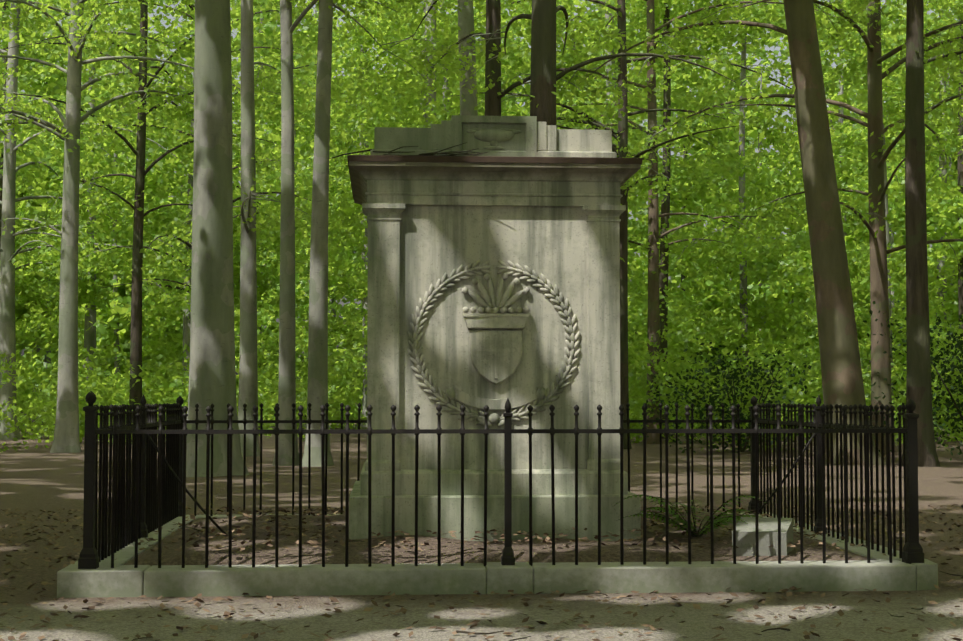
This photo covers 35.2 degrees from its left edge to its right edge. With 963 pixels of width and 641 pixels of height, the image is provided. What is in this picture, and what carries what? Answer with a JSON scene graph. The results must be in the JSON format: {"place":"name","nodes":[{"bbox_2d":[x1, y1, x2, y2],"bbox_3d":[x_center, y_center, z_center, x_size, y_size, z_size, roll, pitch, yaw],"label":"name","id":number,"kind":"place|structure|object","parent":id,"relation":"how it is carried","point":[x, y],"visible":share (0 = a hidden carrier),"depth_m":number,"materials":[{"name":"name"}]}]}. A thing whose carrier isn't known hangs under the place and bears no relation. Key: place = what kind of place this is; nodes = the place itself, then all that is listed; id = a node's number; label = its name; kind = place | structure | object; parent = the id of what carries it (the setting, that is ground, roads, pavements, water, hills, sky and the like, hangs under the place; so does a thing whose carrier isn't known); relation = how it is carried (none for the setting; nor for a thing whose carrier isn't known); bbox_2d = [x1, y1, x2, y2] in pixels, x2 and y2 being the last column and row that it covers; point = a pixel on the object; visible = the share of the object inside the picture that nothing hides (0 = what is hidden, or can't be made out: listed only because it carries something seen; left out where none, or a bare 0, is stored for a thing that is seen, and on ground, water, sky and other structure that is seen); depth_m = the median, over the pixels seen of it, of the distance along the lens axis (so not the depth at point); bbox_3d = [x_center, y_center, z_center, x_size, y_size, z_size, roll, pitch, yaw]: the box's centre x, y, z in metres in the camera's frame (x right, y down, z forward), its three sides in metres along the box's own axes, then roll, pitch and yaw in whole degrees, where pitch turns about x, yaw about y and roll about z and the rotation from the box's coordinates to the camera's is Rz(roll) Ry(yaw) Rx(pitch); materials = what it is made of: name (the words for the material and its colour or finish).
{"place":"outdoors","nodes":[
{"label":"outdoors","id":0,"kind":"place"},
{"bbox_2d":[1,0,958,391],"label":"sky","id":1,"kind":"structure","parent":0,"point":[772,48],"materials":[{"name":"white"}]},
{"bbox_2d":[0,402,962,640],"bbox_3d":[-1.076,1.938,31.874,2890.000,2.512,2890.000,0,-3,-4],"label":"ground","id":2,"kind":"structure","parent":0,"point":[39,478],"depth_m":11.36,"materials":[{"name":"brown soil"}]},
{"bbox_2d":[0,0,962,476],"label":"forest trees","id":3,"kind":"object","parent":2,"relation":"on","point":[106,152],"visible":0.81,"depth_m":49.48,"materials":[{"name":"green plant"}]},
{"bbox_2d":[0,504,962,640],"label":"dry leaf litter","id":4,"kind":"object","parent":2,"relation":"on","point":[432,604],"visible":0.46,"depth_m":12.36,"materials":[{"name":"brown plant"}]},
{"bbox_2d":[7,142,962,640],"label":"twigs","id":5,"kind":"object","parent":2,"relation":"on","point":[391,152],"visible":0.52,"depth_m":13.32,"materials":[{"name":"brown plant"}]},
{"bbox_2d":[347,115,642,541],"bbox_3d":[0.042,0.200,14.556,2.600,3.945,2.600,0,-3,-4],"label":"monument","id":6,"kind":"object","parent":2,"relation":"on","point":[494,279],"visible":0.94,"depth_m":13.46,"materials":[{"name":"stone"}]},
{"bbox_2d":[57,512,937,597],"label":"curb","id":7,"kind":"structure","parent":2,"relation":"on","point":[879,572],"depth_m":11.72,"materials":[{"name":"stone"}]},
{"bbox_2d":[78,391,923,568],"bbox_3d":[0.042,1.372,14.496,6.605,1.373,5.295,0,-3,-4],"label":"iron fence","id":8,"kind":"object","parent":7,"relation":"on","point":[148,496],"visible":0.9,"depth_m":12.12,"materials":[{"name":"black metal"}]},
{"bbox_2d":[124,511,872,565],"bbox_3d":[0.042,1.988,14.464,6.090,0.154,4.780,0,-3,-4],"label":"soil bed","id":9,"kind":"object","parent":2,"relation":"on","point":[450,553],"visible":0.35,"depth_m":12.63,"materials":[{"name":"brown soil"}]},
{"bbox_2d":[612,494,768,536],"bbox_3d":[1.829,1.716,13.329,1.432,0.403,1.244,0,-3,-4],"label":"fern plant","id":10,"kind":"object","parent":9,"relation":"on","point":[705,527],"visible":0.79,"depth_m":13.22,"materials":[{"name":"green plant"}]},
{"bbox_2d":[732,517,793,555],"bbox_3d":[2.370,1.893,12.765,0.440,0.427,0.694,-1,-3,16],"label":"loose stone block","id":11,"kind":"object","parent":9,"relation":"on","point":[746,538],"depth_m":12.48,"materials":[{"name":"stone"}]}
]}

